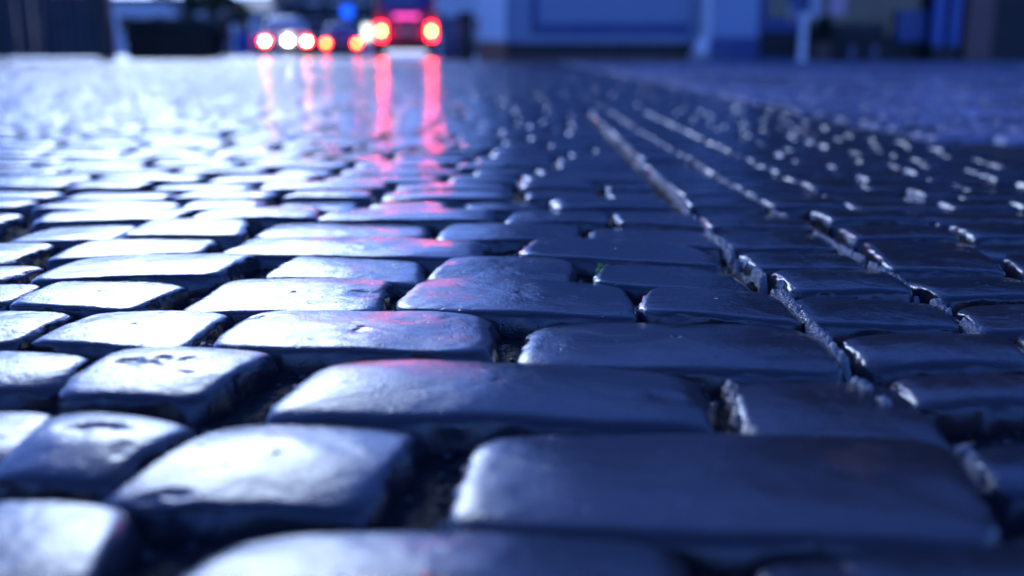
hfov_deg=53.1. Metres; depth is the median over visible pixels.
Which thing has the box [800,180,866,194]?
cobblestone
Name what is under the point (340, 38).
car
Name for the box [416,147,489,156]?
cobblestone
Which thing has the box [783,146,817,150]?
cobblestone
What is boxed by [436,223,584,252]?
cobblestone
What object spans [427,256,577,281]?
cobblestone
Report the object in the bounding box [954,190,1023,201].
cobblestone
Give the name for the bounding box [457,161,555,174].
cobblestone
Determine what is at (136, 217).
cobblestone
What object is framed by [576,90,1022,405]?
road mortar
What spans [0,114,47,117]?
cobblestone
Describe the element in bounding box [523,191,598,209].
cobblestone
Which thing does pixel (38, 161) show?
cobblestone
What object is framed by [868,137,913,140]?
cobblestone
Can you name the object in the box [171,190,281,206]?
cobblestone
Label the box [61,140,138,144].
cobblestone
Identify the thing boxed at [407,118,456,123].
cobblestone
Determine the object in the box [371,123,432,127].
cobblestone
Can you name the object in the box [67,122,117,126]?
cobblestone
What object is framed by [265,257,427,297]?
cobblestone
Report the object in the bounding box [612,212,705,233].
cobblestone
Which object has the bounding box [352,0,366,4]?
window
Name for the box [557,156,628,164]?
cobblestone
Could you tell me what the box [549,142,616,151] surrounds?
cobblestone
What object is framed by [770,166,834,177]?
cobblestone
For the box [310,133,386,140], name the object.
cobblestone
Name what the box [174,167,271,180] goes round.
cobblestone
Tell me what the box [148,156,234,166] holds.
cobblestone
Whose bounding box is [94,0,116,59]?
gate post
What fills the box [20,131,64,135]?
cobblestone
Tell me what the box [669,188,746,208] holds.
cobblestone
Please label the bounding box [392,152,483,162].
cobblestone
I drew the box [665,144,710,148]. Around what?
cobblestone
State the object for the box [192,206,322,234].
cobblestone
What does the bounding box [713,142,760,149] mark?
cobblestone
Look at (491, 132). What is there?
cobblestone
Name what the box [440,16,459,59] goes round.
bar table
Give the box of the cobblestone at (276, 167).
[244,161,352,174]
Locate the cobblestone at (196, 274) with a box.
[30,253,259,296]
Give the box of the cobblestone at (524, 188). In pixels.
[517,180,596,198]
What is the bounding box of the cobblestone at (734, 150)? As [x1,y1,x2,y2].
[722,147,787,155]
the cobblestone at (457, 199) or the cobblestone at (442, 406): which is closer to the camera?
the cobblestone at (442, 406)
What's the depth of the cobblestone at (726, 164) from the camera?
1.86 m
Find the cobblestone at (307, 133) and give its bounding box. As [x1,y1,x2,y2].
[285,129,370,136]
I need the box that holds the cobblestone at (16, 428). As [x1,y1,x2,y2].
[0,412,54,461]
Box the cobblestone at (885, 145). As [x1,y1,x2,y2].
[869,143,906,148]
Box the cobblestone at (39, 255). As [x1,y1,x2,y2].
[0,243,57,268]
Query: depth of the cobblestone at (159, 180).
1.65 m
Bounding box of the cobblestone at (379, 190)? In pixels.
[259,181,390,199]
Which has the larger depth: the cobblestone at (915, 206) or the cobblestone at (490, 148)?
the cobblestone at (490, 148)
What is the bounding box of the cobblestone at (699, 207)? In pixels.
[678,196,766,219]
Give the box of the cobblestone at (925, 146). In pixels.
[901,144,949,148]
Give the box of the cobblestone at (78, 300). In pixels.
[8,281,190,320]
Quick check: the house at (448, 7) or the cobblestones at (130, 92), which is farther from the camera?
the house at (448, 7)
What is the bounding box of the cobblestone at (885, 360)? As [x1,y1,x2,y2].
[840,333,1023,387]
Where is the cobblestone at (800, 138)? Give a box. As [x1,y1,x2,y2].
[791,137,837,140]
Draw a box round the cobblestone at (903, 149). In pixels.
[870,148,936,152]
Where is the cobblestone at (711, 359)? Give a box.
[516,322,846,396]
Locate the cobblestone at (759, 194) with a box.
[745,189,823,200]
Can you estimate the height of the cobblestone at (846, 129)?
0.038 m
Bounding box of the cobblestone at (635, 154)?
[631,150,673,159]
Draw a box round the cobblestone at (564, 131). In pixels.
[554,128,597,134]
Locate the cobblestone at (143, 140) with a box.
[133,137,220,143]
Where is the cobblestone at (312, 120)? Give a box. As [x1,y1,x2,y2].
[307,118,362,122]
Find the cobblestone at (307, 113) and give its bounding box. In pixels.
[269,112,326,115]
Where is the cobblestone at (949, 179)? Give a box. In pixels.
[923,175,991,183]
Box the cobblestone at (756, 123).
[739,122,787,125]
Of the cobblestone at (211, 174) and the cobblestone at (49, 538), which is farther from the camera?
the cobblestone at (211, 174)
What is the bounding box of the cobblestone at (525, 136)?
[499,133,563,140]
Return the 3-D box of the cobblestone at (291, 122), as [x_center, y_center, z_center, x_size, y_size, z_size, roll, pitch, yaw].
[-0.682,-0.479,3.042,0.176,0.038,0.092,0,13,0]
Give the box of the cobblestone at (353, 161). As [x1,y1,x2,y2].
[333,157,386,168]
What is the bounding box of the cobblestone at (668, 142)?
[658,140,706,144]
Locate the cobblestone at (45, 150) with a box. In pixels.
[0,148,55,153]
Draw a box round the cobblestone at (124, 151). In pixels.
[52,148,133,155]
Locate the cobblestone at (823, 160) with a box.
[790,157,856,164]
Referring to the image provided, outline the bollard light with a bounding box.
[362,23,371,58]
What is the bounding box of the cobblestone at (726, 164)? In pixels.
[693,161,755,167]
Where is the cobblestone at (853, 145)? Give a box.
[817,142,873,149]
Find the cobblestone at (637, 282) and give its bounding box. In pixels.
[591,263,750,304]
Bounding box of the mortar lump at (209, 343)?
[196,336,214,347]
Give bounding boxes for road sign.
[340,0,353,56]
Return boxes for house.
[56,0,236,54]
[230,0,300,54]
[292,0,376,54]
[436,0,478,54]
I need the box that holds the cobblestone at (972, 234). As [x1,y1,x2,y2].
[948,223,1023,245]
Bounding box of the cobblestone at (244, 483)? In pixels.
[99,424,428,546]
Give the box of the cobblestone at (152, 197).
[62,192,178,202]
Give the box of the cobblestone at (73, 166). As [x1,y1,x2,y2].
[33,162,148,171]
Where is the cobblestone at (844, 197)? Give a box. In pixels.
[822,193,914,202]
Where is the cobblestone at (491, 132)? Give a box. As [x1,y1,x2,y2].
[423,130,499,136]
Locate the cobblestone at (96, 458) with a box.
[0,412,197,504]
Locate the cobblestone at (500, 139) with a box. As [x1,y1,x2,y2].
[458,135,521,143]
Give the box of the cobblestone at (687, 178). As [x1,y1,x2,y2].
[654,174,718,189]
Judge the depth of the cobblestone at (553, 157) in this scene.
2.05 m
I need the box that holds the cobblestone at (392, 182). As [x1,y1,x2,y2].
[324,176,447,192]
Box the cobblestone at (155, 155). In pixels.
[126,151,211,159]
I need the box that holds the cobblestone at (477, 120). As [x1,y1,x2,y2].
[466,118,512,122]
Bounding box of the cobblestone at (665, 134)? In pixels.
[644,133,690,136]
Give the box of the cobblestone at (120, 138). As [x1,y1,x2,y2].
[83,136,134,140]
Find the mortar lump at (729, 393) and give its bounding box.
[721,379,760,433]
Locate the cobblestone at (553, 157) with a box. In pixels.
[489,152,559,162]
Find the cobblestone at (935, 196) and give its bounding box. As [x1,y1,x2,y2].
[905,188,960,204]
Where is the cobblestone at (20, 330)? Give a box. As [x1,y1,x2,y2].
[0,311,74,351]
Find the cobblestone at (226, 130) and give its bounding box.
[179,127,255,133]
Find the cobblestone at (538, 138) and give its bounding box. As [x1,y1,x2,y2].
[528,136,604,140]
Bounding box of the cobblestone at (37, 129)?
[15,128,59,131]
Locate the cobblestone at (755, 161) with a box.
[744,157,793,165]
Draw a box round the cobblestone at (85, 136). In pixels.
[44,134,113,138]
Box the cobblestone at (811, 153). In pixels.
[774,150,858,159]
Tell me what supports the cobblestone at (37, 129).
on the road base
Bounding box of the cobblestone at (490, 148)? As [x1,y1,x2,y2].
[460,143,538,152]
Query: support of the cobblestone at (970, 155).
on the road base
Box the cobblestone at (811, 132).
[800,130,849,134]
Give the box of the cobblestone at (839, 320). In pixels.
[795,298,960,347]
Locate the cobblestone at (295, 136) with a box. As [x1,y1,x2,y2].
[227,134,306,140]
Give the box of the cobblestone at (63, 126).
[43,125,95,128]
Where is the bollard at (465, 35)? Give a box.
[457,12,473,59]
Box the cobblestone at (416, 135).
[389,133,437,137]
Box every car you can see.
[259,18,311,57]
[321,24,360,56]
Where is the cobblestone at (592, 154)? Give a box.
[569,152,622,158]
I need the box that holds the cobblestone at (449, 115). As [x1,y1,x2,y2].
[393,114,454,117]
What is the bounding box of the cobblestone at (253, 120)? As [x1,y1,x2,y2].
[244,118,304,122]
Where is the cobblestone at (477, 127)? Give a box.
[471,125,521,129]
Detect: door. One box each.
[253,39,259,54]
[474,39,476,54]
[506,0,693,42]
[757,0,806,59]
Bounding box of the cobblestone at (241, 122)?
[202,120,251,124]
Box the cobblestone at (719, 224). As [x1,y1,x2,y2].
[699,214,812,234]
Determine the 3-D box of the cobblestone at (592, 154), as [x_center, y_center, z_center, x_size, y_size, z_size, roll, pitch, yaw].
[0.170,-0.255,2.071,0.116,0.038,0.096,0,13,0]
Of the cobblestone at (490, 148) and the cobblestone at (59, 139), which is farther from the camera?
the cobblestone at (59, 139)
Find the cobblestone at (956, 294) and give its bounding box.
[907,277,1023,316]
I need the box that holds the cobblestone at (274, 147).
[229,144,279,150]
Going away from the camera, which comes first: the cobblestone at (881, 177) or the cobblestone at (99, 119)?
the cobblestone at (881, 177)
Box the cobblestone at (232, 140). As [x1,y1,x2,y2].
[225,136,292,143]
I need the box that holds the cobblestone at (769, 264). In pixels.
[738,252,865,283]
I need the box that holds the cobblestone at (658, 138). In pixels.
[650,136,697,140]
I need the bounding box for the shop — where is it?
[757,0,1023,59]
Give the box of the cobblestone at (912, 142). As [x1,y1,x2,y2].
[894,140,931,143]
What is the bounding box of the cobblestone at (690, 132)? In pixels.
[684,129,741,134]
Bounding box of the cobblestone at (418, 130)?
[364,128,424,132]
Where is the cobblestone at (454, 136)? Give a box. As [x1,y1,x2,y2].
[440,133,492,139]
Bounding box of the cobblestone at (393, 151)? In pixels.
[351,147,415,155]
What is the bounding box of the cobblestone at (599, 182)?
[520,174,647,192]
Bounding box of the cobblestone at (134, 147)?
[60,143,149,151]
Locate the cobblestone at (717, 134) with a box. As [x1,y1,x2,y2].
[691,133,746,136]
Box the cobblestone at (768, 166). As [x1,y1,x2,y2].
[756,162,831,170]
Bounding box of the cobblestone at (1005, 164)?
[986,161,1023,168]
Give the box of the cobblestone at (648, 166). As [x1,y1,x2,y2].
[642,162,691,173]
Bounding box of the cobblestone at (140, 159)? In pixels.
[64,156,154,164]
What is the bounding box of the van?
[370,0,440,58]
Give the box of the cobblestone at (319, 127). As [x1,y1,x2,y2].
[277,125,332,129]
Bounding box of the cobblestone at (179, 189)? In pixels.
[150,184,260,195]
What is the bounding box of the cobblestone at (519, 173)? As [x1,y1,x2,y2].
[473,169,534,179]
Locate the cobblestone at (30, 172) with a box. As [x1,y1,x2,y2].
[0,168,69,176]
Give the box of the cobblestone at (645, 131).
[638,129,683,133]
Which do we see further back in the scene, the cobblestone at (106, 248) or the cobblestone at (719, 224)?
the cobblestone at (719, 224)
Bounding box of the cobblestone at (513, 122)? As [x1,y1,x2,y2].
[480,121,534,124]
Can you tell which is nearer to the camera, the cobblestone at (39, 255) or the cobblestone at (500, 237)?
the cobblestone at (39, 255)
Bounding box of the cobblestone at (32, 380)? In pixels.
[0,351,92,411]
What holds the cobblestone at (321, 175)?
on the road base
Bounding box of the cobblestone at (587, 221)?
[505,210,613,233]
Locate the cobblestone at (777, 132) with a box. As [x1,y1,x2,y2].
[764,131,800,134]
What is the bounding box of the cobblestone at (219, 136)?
[180,133,226,140]
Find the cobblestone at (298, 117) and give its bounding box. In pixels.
[269,116,324,119]
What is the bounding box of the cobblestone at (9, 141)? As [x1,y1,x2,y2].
[0,140,57,143]
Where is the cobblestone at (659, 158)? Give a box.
[636,154,686,163]
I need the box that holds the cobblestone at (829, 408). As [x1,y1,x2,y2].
[729,382,950,450]
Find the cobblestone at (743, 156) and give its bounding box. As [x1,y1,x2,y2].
[734,153,777,159]
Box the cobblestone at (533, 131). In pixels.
[500,130,562,134]
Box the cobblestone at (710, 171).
[703,167,772,177]
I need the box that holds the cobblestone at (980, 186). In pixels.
[951,183,1023,190]
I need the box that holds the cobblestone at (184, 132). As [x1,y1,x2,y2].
[143,131,225,134]
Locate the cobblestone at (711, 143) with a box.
[706,139,758,146]
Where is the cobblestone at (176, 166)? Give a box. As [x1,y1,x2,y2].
[149,161,243,171]
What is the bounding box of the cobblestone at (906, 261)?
[861,240,1005,281]
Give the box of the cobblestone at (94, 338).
[31,310,233,362]
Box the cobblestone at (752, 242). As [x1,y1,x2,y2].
[716,232,837,258]
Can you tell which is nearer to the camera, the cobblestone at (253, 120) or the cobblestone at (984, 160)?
the cobblestone at (984, 160)
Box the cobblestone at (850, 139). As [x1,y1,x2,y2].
[833,137,870,140]
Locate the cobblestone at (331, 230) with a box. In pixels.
[254,223,434,238]
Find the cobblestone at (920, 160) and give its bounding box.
[911,158,981,162]
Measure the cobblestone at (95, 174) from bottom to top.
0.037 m
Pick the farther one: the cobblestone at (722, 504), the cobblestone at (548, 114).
the cobblestone at (548, 114)
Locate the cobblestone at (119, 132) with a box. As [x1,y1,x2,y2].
[63,130,142,135]
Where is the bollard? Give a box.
[796,12,809,60]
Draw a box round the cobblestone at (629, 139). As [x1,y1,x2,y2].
[617,136,654,145]
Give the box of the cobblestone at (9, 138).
[0,136,18,139]
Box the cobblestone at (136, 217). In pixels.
[29,208,195,234]
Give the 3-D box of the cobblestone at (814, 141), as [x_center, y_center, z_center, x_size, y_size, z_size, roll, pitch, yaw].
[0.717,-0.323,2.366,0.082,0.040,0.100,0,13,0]
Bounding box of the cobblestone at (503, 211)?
[463,202,539,222]
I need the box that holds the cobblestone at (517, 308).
[394,278,640,338]
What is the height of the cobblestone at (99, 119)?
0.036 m
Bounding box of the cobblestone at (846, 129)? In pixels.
[823,128,871,130]
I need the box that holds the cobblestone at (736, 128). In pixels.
[715,127,760,130]
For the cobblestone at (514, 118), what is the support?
on the road base
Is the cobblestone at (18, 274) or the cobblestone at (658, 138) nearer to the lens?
the cobblestone at (18, 274)
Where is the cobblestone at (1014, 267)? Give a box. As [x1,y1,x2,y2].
[1004,254,1023,280]
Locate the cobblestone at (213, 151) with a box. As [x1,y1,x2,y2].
[199,148,273,155]
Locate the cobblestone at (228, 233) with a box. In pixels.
[122,218,253,251]
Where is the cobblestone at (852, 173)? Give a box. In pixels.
[830,169,906,177]
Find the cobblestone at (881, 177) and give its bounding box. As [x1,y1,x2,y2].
[856,173,928,182]
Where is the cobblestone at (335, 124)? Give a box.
[294,122,365,127]
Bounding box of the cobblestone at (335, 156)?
[312,153,393,161]
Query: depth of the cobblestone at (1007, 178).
1.65 m
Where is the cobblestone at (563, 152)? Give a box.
[493,147,587,157]
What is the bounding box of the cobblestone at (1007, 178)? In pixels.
[979,173,1023,184]
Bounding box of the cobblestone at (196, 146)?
[150,143,223,150]
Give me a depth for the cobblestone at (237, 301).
0.86 m
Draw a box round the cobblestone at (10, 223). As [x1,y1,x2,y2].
[0,214,29,236]
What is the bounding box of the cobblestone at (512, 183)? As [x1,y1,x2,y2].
[448,175,519,192]
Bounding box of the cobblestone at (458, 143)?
[446,140,497,147]
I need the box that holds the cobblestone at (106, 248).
[44,238,222,271]
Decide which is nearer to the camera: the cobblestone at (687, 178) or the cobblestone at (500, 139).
the cobblestone at (687, 178)
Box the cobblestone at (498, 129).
[478,128,544,132]
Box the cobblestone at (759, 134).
[744,133,791,137]
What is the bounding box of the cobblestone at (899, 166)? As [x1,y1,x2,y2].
[887,162,926,171]
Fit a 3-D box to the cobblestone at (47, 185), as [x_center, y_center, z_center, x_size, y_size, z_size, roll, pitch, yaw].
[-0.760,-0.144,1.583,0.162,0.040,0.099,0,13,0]
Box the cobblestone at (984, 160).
[972,158,1017,163]
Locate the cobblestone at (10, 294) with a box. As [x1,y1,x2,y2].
[0,284,40,310]
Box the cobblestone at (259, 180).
[208,174,317,186]
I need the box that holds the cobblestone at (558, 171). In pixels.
[535,168,639,176]
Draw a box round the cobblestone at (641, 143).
[619,141,658,148]
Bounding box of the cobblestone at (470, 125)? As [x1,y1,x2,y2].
[438,123,510,127]
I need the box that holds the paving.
[557,61,1023,145]
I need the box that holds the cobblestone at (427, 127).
[390,125,464,130]
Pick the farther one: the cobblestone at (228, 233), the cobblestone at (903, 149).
the cobblestone at (903, 149)
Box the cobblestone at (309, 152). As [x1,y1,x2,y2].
[281,148,347,156]
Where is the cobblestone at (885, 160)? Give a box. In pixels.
[850,157,919,163]
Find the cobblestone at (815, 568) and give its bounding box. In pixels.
[754,560,856,575]
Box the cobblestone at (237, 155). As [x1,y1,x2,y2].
[214,151,306,159]
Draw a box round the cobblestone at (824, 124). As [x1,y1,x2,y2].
[803,122,847,126]
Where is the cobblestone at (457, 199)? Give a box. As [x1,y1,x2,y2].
[380,190,515,207]
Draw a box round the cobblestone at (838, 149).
[815,148,874,152]
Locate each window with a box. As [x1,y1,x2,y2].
[117,15,132,32]
[149,15,164,21]
[216,15,227,31]
[235,14,249,34]
[256,14,270,34]
[306,0,320,4]
[308,19,322,37]
[329,0,343,4]
[331,19,343,23]
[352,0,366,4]
[354,19,366,37]
[436,22,440,35]
[474,16,478,35]
[805,0,929,59]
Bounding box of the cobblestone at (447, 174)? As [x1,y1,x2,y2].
[338,168,466,181]
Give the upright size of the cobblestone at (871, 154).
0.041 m
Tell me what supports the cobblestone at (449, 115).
on the road base
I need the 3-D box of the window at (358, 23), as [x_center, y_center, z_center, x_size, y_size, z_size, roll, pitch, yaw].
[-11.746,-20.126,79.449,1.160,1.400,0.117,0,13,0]
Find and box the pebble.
[437,521,446,531]
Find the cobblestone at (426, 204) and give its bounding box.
[369,201,450,207]
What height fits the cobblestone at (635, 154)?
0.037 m
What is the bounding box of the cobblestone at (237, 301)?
[183,278,395,324]
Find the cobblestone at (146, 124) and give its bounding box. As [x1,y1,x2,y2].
[119,123,187,127]
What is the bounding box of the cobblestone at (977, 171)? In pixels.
[962,168,1004,175]
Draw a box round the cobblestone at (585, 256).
[517,237,722,276]
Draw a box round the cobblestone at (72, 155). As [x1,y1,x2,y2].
[42,152,123,158]
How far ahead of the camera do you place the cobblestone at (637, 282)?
0.92 m
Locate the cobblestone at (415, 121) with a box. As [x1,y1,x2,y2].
[391,120,437,124]
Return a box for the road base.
[222,115,1023,183]
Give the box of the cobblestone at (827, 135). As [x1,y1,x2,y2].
[811,134,847,137]
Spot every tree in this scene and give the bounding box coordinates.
[156,0,229,20]
[203,0,255,55]
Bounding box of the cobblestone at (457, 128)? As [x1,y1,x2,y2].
[431,127,474,129]
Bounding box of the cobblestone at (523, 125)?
[516,122,563,127]
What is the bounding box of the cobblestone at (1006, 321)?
[956,304,1023,343]
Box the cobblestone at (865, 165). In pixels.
[826,162,893,169]
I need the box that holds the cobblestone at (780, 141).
[756,140,807,143]
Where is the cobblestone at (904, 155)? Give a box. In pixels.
[886,151,944,159]
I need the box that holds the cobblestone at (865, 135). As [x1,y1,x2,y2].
[845,133,898,138]
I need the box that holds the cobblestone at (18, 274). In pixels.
[0,266,44,283]
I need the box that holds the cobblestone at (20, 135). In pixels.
[0,133,43,138]
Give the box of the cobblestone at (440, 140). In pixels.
[384,137,451,143]
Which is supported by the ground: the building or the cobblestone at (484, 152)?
the building
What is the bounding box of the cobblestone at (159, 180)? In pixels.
[94,174,209,187]
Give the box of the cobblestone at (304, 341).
[212,310,500,373]
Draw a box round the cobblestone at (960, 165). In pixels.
[917,162,997,168]
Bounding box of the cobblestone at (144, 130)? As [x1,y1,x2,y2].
[109,128,178,132]
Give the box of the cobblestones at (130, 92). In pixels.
[0,62,1023,575]
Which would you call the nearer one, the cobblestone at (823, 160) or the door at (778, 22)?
the cobblestone at (823, 160)
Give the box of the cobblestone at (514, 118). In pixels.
[500,116,566,120]
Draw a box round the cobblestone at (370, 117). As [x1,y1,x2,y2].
[330,116,389,119]
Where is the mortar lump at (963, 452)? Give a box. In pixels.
[952,443,999,495]
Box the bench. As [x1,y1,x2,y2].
[832,23,890,60]
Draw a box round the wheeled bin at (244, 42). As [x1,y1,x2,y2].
[233,31,256,57]
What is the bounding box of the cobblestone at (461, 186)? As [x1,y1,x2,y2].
[394,182,513,197]
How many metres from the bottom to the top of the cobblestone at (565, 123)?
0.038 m
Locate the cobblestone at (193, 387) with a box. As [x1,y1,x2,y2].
[54,346,279,428]
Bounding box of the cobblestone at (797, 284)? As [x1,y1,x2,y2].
[767,269,914,302]
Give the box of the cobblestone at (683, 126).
[673,125,721,128]
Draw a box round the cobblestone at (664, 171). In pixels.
[648,168,704,175]
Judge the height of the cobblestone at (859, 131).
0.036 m
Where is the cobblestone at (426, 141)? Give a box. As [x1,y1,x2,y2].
[391,139,437,143]
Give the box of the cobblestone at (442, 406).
[262,359,720,454]
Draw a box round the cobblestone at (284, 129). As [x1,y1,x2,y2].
[255,127,316,132]
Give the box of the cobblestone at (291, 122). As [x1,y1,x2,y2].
[255,120,309,124]
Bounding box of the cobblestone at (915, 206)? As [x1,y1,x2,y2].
[844,200,948,211]
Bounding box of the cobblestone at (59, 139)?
[18,137,84,142]
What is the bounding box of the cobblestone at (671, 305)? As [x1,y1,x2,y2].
[637,287,802,331]
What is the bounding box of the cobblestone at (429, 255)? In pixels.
[223,236,493,275]
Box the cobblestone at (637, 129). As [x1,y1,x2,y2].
[635,128,672,130]
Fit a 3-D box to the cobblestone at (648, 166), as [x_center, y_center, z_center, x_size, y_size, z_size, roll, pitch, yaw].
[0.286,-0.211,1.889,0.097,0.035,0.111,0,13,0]
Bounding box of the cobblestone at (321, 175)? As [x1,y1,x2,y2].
[275,169,336,180]
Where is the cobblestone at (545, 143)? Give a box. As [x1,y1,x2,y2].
[503,140,610,146]
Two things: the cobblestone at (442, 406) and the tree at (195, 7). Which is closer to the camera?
the cobblestone at (442, 406)
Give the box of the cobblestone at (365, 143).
[318,140,387,147]
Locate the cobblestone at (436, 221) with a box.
[316,208,498,234]
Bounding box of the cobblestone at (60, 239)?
[10,225,136,253]
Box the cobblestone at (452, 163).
[392,157,465,168]
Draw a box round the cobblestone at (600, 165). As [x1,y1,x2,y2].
[556,162,634,170]
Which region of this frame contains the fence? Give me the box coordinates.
[0,0,98,59]
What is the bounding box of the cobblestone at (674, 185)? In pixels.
[668,182,730,199]
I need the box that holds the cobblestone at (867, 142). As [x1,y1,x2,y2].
[840,141,900,143]
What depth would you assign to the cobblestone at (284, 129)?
2.72 m
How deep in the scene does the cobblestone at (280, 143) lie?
2.33 m
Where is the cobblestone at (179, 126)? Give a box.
[145,124,212,129]
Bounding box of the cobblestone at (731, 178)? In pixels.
[719,174,786,183]
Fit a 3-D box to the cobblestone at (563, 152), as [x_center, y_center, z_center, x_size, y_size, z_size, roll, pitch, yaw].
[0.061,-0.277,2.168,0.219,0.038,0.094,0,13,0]
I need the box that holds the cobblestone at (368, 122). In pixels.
[314,120,384,124]
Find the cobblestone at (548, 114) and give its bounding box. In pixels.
[528,113,583,115]
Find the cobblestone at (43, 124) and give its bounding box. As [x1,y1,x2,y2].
[12,122,66,127]
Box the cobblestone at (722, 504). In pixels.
[440,433,1003,575]
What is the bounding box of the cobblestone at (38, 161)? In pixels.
[0,157,70,165]
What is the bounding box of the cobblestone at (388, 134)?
[373,130,416,137]
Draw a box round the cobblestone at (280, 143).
[232,140,316,147]
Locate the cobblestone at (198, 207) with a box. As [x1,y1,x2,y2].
[182,199,267,214]
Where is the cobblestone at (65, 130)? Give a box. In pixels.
[59,127,107,132]
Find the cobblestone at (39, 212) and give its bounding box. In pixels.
[28,200,182,221]
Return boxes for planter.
[808,13,833,60]
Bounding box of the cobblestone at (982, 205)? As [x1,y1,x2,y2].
[937,199,1021,213]
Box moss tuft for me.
[595,263,603,274]
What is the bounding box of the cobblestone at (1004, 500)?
[967,444,1023,532]
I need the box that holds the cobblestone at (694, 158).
[686,155,743,166]
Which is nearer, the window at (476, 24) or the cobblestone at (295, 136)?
the cobblestone at (295, 136)
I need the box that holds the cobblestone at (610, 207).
[547,197,674,218]
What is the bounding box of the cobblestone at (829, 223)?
[808,209,927,238]
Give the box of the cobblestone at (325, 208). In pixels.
[279,203,359,215]
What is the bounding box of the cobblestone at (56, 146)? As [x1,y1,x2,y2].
[0,143,64,149]
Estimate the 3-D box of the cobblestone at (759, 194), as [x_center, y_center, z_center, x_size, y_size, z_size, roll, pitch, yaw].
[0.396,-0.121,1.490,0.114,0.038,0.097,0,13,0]
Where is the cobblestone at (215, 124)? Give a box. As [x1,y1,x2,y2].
[191,123,240,126]
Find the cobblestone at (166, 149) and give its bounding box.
[135,148,192,151]
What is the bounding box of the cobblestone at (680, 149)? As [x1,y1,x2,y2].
[670,147,723,154]
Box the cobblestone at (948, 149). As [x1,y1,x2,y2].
[928,146,973,151]
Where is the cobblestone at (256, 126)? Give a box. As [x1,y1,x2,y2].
[216,125,271,128]
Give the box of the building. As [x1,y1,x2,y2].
[478,0,758,60]
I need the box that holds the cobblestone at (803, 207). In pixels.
[761,196,849,220]
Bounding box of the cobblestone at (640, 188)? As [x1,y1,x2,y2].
[602,183,654,196]
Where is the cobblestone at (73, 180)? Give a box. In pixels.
[0,175,94,185]
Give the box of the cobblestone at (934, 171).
[902,168,973,175]
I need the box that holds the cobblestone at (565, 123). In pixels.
[540,120,591,126]
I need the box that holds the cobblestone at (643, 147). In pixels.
[623,145,667,152]
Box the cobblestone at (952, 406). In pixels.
[889,374,1023,439]
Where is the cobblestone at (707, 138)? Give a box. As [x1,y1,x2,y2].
[696,135,740,142]
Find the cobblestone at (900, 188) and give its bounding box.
[859,182,964,195]
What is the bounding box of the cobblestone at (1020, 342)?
[1016,334,1023,350]
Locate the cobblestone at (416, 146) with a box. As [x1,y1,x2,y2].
[367,143,456,151]
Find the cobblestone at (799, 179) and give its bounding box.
[783,176,862,183]
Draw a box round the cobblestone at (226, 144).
[141,140,231,147]
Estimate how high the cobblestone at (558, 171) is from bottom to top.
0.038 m
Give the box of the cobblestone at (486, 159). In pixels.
[476,157,550,161]
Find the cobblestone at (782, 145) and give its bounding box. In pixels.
[758,143,821,148]
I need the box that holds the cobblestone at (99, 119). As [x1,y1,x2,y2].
[73,119,127,120]
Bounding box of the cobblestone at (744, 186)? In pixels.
[730,181,806,191]
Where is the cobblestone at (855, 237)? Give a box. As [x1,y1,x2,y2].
[834,224,959,252]
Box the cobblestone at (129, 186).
[66,180,155,196]
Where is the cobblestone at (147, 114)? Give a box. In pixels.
[139,113,206,115]
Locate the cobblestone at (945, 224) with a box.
[936,220,1013,228]
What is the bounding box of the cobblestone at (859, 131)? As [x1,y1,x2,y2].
[847,130,883,132]
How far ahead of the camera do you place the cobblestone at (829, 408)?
0.58 m
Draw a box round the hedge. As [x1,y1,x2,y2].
[122,15,229,58]
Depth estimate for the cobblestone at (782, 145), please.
2.24 m
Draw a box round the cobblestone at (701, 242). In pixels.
[588,228,725,262]
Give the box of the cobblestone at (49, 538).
[0,501,143,575]
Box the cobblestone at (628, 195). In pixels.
[604,192,658,198]
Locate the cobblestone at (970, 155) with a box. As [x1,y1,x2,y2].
[937,152,995,158]
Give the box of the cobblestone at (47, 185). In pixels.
[0,180,72,194]
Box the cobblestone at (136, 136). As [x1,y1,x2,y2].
[121,134,181,138]
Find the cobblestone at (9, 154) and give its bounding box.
[0,151,44,157]
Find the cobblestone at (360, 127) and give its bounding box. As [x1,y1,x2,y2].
[337,125,387,129]
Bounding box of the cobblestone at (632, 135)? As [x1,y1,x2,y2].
[614,133,645,137]
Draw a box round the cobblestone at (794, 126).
[778,125,822,128]
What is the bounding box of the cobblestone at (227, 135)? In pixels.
[225,131,284,137]
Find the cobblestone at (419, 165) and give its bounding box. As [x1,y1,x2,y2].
[354,162,447,168]
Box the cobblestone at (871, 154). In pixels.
[849,151,892,157]
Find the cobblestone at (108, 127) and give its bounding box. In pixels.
[98,125,143,129]
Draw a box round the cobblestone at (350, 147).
[279,143,362,152]
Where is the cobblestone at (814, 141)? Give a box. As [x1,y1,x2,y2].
[804,139,839,144]
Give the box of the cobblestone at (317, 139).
[296,136,381,142]
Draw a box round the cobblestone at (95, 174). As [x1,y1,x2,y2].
[64,168,174,179]
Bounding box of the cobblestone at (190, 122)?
[141,121,201,124]
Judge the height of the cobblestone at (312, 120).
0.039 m
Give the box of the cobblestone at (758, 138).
[740,136,792,141]
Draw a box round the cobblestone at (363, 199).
[281,190,377,207]
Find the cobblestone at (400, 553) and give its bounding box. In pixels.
[181,531,688,575]
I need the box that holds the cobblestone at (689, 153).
[677,151,732,156]
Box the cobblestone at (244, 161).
[233,156,331,165]

